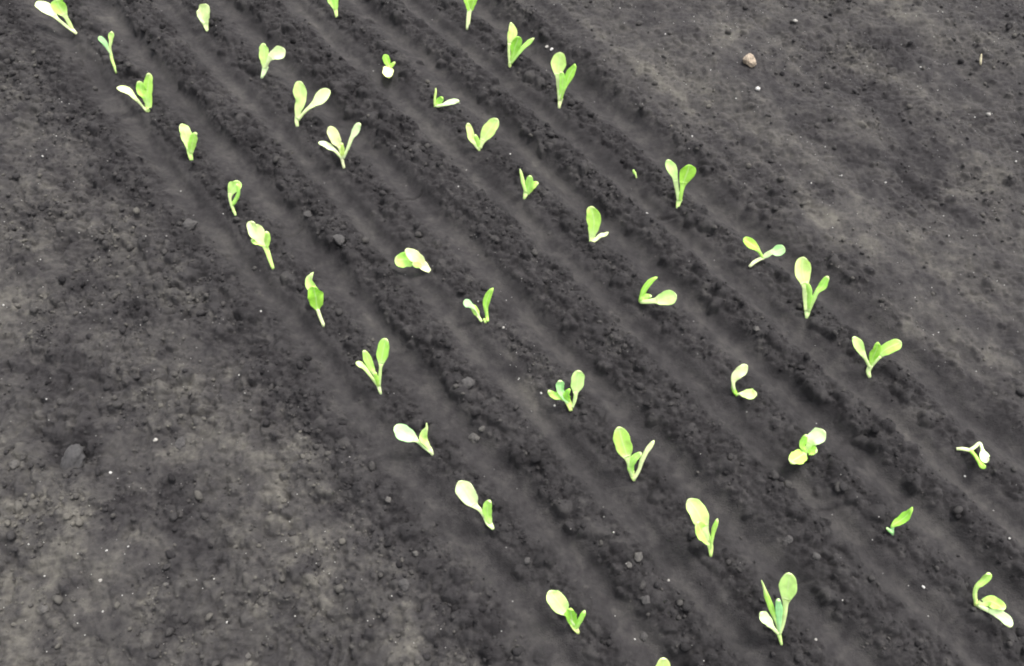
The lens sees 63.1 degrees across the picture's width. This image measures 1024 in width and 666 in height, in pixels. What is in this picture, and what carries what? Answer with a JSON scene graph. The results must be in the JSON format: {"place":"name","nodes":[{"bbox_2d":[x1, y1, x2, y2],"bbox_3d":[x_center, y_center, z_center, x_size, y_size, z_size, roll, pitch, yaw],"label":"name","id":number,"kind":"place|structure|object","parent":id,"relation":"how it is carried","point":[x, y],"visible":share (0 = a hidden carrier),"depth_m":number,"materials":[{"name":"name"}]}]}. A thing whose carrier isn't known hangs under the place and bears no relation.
{"place":"outdoors","nodes":[
{"label":"outdoors","id":0,"kind":"place"},
{"bbox_2d":[0,0,1023,665],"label":"ground","id":1,"kind":"structure","parent":0,"point":[962,382],"depth_m":1.16,"materials":[{"name":"soil"}]},
{"bbox_2d":[9,460,19,468],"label":"soil clod","id":2,"kind":"object","parent":1,"relation":"on","point":[13,464],"visible":1,"depth_m":1.06,"materials":[{"name":"grey soil"}]},
{"bbox_2d":[40,605,48,613],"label":"soil clod","id":3,"kind":"object","parent":1,"relation":"on","point":[44,609],"visible":1,"depth_m":0.96,"materials":[{"name":"grey soil"}]},
{"bbox_2d":[35,0,76,33],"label":"lettuce seedling","id":4,"kind":"object","parent":1,"relation":"on","point":[54,8],"visible":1,"depth_m":1.45,"materials":[{"name":"green plant"}]},
{"bbox_2d":[59,444,86,469],"bbox_3d":[-0.567,0.162,1.074,0.039,0.024,0.043,-30,64,-17],"label":"soil clod","id":5,"kind":"object","parent":1,"relation":"on","point":[74,456],"visible":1,"depth_m":1.07,"materials":[{"name":"grey soil"}]},
{"bbox_2d":[98,31,116,72],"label":"lettuce seedling","id":6,"kind":"object","parent":1,"relation":"on","point":[102,40],"visible":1,"depth_m":1.40,"materials":[{"name":"green plant"}]},
{"bbox_2d":[117,73,152,111],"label":"lettuce seedling","id":7,"kind":"object","parent":1,"relation":"on","point":[144,90],"visible":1,"depth_m":1.36,"materials":[{"name":"green plant"}]},
{"bbox_2d":[174,436,185,449],"bbox_3d":[-0.426,0.142,1.073,0.017,0.010,0.017,30,64,17],"label":"soil clod","id":8,"kind":"object","parent":1,"relation":"on","point":[179,443],"visible":1,"depth_m":1.07,"materials":[{"name":"grey soil"}]},
{"bbox_2d":[179,124,197,159],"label":"lettuce seedling","id":9,"kind":"object","parent":1,"relation":"on","point":[189,138],"visible":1,"depth_m":1.30,"materials":[{"name":"green plant"}]},
{"bbox_2d":[182,218,197,230],"bbox_3d":[-0.482,-0.162,1.246,0.023,0.014,0.016,-39,67,-21],"label":"soil clod","id":10,"kind":"object","parent":1,"relation":"on","point":[189,224],"visible":1,"depth_m":1.24,"materials":[{"name":"grey soil"}]},
{"bbox_2d":[197,4,209,31],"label":"lettuce seedling","id":11,"kind":"object","parent":1,"relation":"on","point":[203,13],"visible":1,"depth_m":1.46,"materials":[{"name":"green plant"}]},
{"bbox_2d":[228,180,241,215],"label":"lettuce seedling","id":12,"kind":"object","parent":1,"relation":"on","point":[235,186],"visible":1,"depth_m":1.24,"materials":[{"name":"green plant"}]},
{"bbox_2d":[245,652,251,658],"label":"soil clod","id":13,"kind":"object","parent":1,"relation":"on","point":[248,655],"visible":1,"depth_m":0.94,"materials":[{"name":"grey soil"}]},
{"bbox_2d":[247,221,273,268],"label":"lettuce seedling","id":14,"kind":"object","parent":1,"relation":"on","point":[258,234],"visible":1,"depth_m":1.19,"materials":[{"name":"green plant"}]},
{"bbox_2d":[259,43,285,77],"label":"lettuce seedling","id":15,"kind":"object","parent":1,"relation":"on","point":[266,56],"visible":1,"depth_m":1.39,"materials":[{"name":"green plant"}]},
{"bbox_2d":[303,211,312,216],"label":"soil clod","id":16,"kind":"object","parent":1,"relation":"on","point":[307,214],"visible":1,"depth_m":1.26,"materials":[{"name":"grey soil"}]},
{"bbox_2d":[293,81,329,126],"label":"lettuce seedling","id":17,"kind":"object","parent":1,"relation":"on","point":[322,95],"visible":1,"depth_m":1.33,"materials":[{"name":"green plant"}]},
{"bbox_2d":[305,272,324,326],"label":"lettuce seedling","id":18,"kind":"object","parent":1,"relation":"on","point":[315,296],"visible":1,"depth_m":1.14,"materials":[{"name":"green plant"}]},
{"bbox_2d":[328,0,337,16],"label":"lettuce seedling","id":19,"kind":"object","parent":1,"relation":"on","point":[333,4],"visible":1,"depth_m":1.48,"materials":[{"name":"green plant"}]},
{"bbox_2d":[333,234,344,244],"bbox_3d":[-0.253,-0.137,1.226,0.016,0.011,0.020,-25,62,-14],"label":"soil clod","id":20,"kind":"object","parent":1,"relation":"on","point":[339,239],"visible":1,"depth_m":1.22,"materials":[{"name":"grey soil"}]},
{"bbox_2d":[318,123,360,167],"bbox_3d":[-0.266,-0.291,1.296,0.068,0.065,0.036,0,59,0],"label":"lettuce seedling","id":21,"kind":"object","parent":1,"relation":"on","point":[333,135],"visible":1,"depth_m":1.29,"materials":[{"name":"green plant"}]},
{"bbox_2d":[356,338,388,393],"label":"lettuce seedling","id":22,"kind":"object","parent":1,"relation":"on","point":[382,351],"visible":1,"depth_m":1.08,"materials":[{"name":"green plant"}]},
{"bbox_2d":[385,496,390,502],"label":"soil clod","id":23,"kind":"object","parent":1,"relation":"on","point":[387,499],"visible":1,"depth_m":1.02,"materials":[{"name":"grey soil"}]},
{"bbox_2d":[382,54,394,77],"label":"lettuce seedling","id":24,"kind":"object","parent":1,"relation":"on","point":[388,70],"visible":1,"depth_m":1.42,"materials":[{"name":"green plant"}]},
{"bbox_2d":[398,578,409,591],"bbox_3d":[-0.126,0.294,0.973,0.014,0.010,0.016,-36,66,-19],"label":"soil clod","id":25,"kind":"object","parent":1,"relation":"on","point":[404,586],"visible":1,"depth_m":0.97,"materials":[{"name":"grey soil"}]},
{"bbox_2d":[395,248,430,272],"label":"lettuce seedling","id":26,"kind":"object","parent":1,"relation":"on","point":[408,257],"visible":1,"depth_m":1.20,"materials":[{"name":"green plant"}]},
{"bbox_2d":[394,423,433,454],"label":"lettuce seedling","id":27,"kind":"object","parent":1,"relation":"on","point":[404,432],"visible":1,"depth_m":1.05,"materials":[{"name":"green plant"}]},
{"bbox_2d":[434,88,458,106],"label":"lettuce seedling","id":28,"kind":"object","parent":1,"relation":"on","point":[438,101],"visible":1,"depth_m":1.36,"materials":[{"name":"green plant"}]},
{"bbox_2d":[461,376,474,388],"bbox_3d":[-0.061,0.069,1.113,0.017,0.015,0.023,40,67,21],"label":"soil clod","id":29,"kind":"object","parent":1,"relation":"on","point":[468,382],"visible":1,"depth_m":1.11,"materials":[{"name":"grey soil"}]},
{"bbox_2d":[464,0,476,29],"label":"lettuce seedling","id":30,"kind":"object","parent":1,"relation":"on","point":[470,4],"visible":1,"depth_m":1.46,"materials":[{"name":"green plant"}]},
{"bbox_2d":[468,433,479,443],"bbox_3d":[-0.049,0.137,1.089,0.016,0.010,0.014,39,67,21],"label":"soil clod","id":31,"kind":"object","parent":1,"relation":"on","point":[473,438],"visible":1,"depth_m":1.09,"materials":[{"name":"grey soil"}]},
{"bbox_2d":[455,480,493,529],"bbox_3d":[-0.041,0.204,0.992,0.054,0.067,0.019,28,63,16],"label":"lettuce seedling","id":32,"kind":"object","parent":1,"relation":"on","point":[465,491],"visible":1,"depth_m":0.99,"materials":[{"name":"green plant"}]},
{"bbox_2d":[463,288,492,322],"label":"lettuce seedling","id":33,"kind":"object","parent":1,"relation":"on","point":[474,308],"visible":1,"depth_m":1.15,"materials":[{"name":"green plant"}]},
{"bbox_2d":[478,426,484,431],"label":"soil clod","id":34,"kind":"object","parent":1,"relation":"on","point":[481,429],"visible":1,"depth_m":1.08,"materials":[{"name":"grey soil"}]},
{"bbox_2d":[466,118,498,150],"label":"lettuce seedling","id":35,"kind":"object","parent":1,"relation":"on","point":[489,128],"visible":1,"depth_m":1.32,"materials":[{"name":"green plant"}]},
{"bbox_2d":[1,3,1017,660],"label":"white grit","id":36,"kind":"object","parent":1,"relation":"on","point":[477,301],"visible":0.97,"depth_m":1.18,"materials":[{"name":"white stone"}]},
{"bbox_2d":[0,0,1023,665],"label":"soil crumbs","id":37,"kind":"object","parent":1,"relation":"on","point":[338,586],"visible":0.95,"depth_m":1.13,"materials":[{"name":"grey soil"}]},
{"bbox_2d":[507,22,533,66],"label":"lettuce seedling","id":38,"kind":"object","parent":1,"relation":"on","point":[515,46],"visible":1,"depth_m":1.41,"materials":[{"name":"green plant"}]},
{"bbox_2d":[524,557,529,563],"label":"soil clod","id":39,"kind":"object","parent":1,"relation":"on","point":[527,560],"visible":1,"depth_m":0.99,"materials":[{"name":"grey soil"}]},
{"bbox_2d":[520,169,537,198],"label":"lettuce seedling","id":40,"kind":"object","parent":1,"relation":"on","point":[529,186],"visible":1,"depth_m":1.27,"materials":[{"name":"green plant"}]},
{"bbox_2d":[551,52,575,107],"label":"lettuce seedling","id":41,"kind":"object","parent":1,"relation":"on","point":[558,65],"visible":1,"depth_m":1.35,"materials":[{"name":"green plant"}]},
{"bbox_2d":[546,590,585,633],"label":"lettuce seedling","id":42,"kind":"object","parent":1,"relation":"on","point":[557,601],"visible":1,"depth_m":0.94,"materials":[{"name":"green plant"}]},
{"bbox_2d":[548,370,584,410],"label":"lettuce seedling","id":43,"kind":"object","parent":1,"relation":"on","point":[577,380],"visible":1,"depth_m":1.08,"materials":[{"name":"green plant"}]},
{"bbox_2d":[586,206,607,241],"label":"lettuce seedling","id":44,"kind":"object","parent":1,"relation":"on","point":[593,217],"visible":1,"depth_m":1.22,"materials":[{"name":"green plant"}]},
{"bbox_2d":[626,561,631,568],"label":"soil clod","id":45,"kind":"object","parent":1,"relation":"on","point":[628,564],"visible":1,"depth_m":0.99,"materials":[{"name":"grey soil"}]},
{"bbox_2d":[613,427,653,480],"bbox_3d":[0.145,0.145,1.031,0.047,0.073,0.037,30,64,16],"label":"lettuce seedling","id":46,"kind":"object","parent":1,"relation":"on","point":[622,442],"visible":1,"depth_m":1.02,"materials":[{"name":"green plant"}]},
{"bbox_2d":[634,552,642,562],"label":"soil clod","id":47,"kind":"object","parent":1,"relation":"on","point":[638,557],"visible":1,"depth_m":0.99,"materials":[{"name":"grey soil"}]},
{"bbox_2d":[640,631,647,640],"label":"soil clod","id":48,"kind":"object","parent":1,"relation":"on","point":[643,636],"visible":1,"depth_m":0.96,"materials":[{"name":"grey soil"}]},
{"bbox_2d":[640,595,649,604],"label":"soil clod","id":49,"kind":"object","parent":1,"relation":"on","point":[645,599],"visible":1,"depth_m":0.96,"materials":[{"name":"grey soil"}]},
{"bbox_2d":[638,277,676,304],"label":"lettuce seedling","id":50,"kind":"object","parent":1,"relation":"on","point":[667,297],"visible":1,"depth_m":1.16,"materials":[{"name":"green plant"}]},
{"bbox_2d":[656,658,669,665],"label":"lettuce seedling","id":51,"kind":"object","parent":1,"relation":"on","point":[663,661],"visible":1,"depth_m":0.85,"materials":[{"name":"green plant"}]},
{"bbox_2d":[665,159,695,207],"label":"lettuce seedling","id":52,"kind":"object","parent":1,"relation":"on","point":[687,174],"visible":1,"depth_m":1.24,"materials":[{"name":"green plant"}]},
{"bbox_2d":[686,498,717,556],"bbox_3d":[0.221,0.227,0.973,0.057,0.080,0.027,32,64,17],"label":"lettuce seedling","id":53,"kind":"object","parent":1,"relation":"on","point":[697,511],"visible":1,"depth_m":0.96,"materials":[{"name":"green plant"}]},
{"bbox_2d":[731,364,756,398],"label":"lettuce seedling","id":54,"kind":"object","parent":1,"relation":"on","point":[739,372],"visible":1,"depth_m":1.09,"materials":[{"name":"green plant"}]},
{"bbox_2d":[743,53,756,67],"bbox_3d":[0.401,-0.461,1.408,0.023,0.018,0.027,-8,60,-5],"label":"tan stone","id":55,"kind":"object","parent":1,"relation":"on","point":[749,59],"visible":1,"depth_m":1.40,"materials":[{"name":"beige stone"}]},
{"bbox_2d":[743,237,784,266],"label":"lettuce seedling","id":56,"kind":"object","parent":1,"relation":"on","point":[776,250],"visible":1,"depth_m":1.20,"materials":[{"name":"green plant"}]},
{"bbox_2d":[759,573,796,644],"bbox_3d":[0.288,0.307,0.922,0.040,0.099,0.057,0,59,0],"label":"lettuce seedling","id":57,"kind":"object","parent":1,"relation":"on","point":[788,586],"visible":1,"depth_m":0.92,"materials":[{"name":"green plant"}]},
{"bbox_2d":[784,535,792,543],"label":"soil clod","id":58,"kind":"object","parent":1,"relation":"on","point":[788,539],"visible":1,"depth_m":1.01,"materials":[{"name":"grey soil"}]},
{"bbox_2d":[789,428,825,463],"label":"lettuce seedling","id":59,"kind":"object","parent":1,"relation":"on","point":[813,437],"visible":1,"depth_m":1.05,"materials":[{"name":"green plant"}]},
{"bbox_2d":[795,257,828,318],"bbox_3d":[0.405,-0.065,1.152,0.051,0.083,0.036,32,64,17],"label":"lettuce seedling","id":60,"kind":"object","parent":1,"relation":"on","point":[802,269],"visible":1,"depth_m":1.14,"materials":[{"name":"green plant"}]},
{"bbox_2d":[812,552,820,560],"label":"soil clod","id":61,"kind":"object","parent":1,"relation":"on","point":[816,556],"visible":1,"depth_m":0.99,"materials":[{"name":"grey soil"}]},
{"bbox_2d":[852,337,901,377],"bbox_3d":[0.480,0.033,1.111,0.066,0.058,0.033,0,59,0],"label":"lettuce seedling","id":62,"kind":"object","parent":1,"relation":"on","point":[878,351],"visible":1,"depth_m":1.10,"materials":[{"name":"green plant"}]},
{"bbox_2d":[886,507,912,534],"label":"lettuce seedling","id":63,"kind":"object","parent":1,"relation":"on","point":[902,518],"visible":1,"depth_m":1.00,"materials":[{"name":"green plant"}]},
{"bbox_2d":[956,442,989,468],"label":"lettuce seedling","id":64,"kind":"object","parent":1,"relation":"on","point":[984,456],"visible":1,"depth_m":1.05,"materials":[{"name":"green plant"}]},
{"bbox_2d":[973,572,1012,627],"bbox_3d":[0.548,0.307,0.951,0.018,0.049,0.058,-25,62,-14],"label":"lettuce seedling","id":65,"kind":"object","parent":1,"relation":"on","point":[997,605],"visible":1,"depth_m":0.95,"materials":[{"name":"green plant"}]}
]}

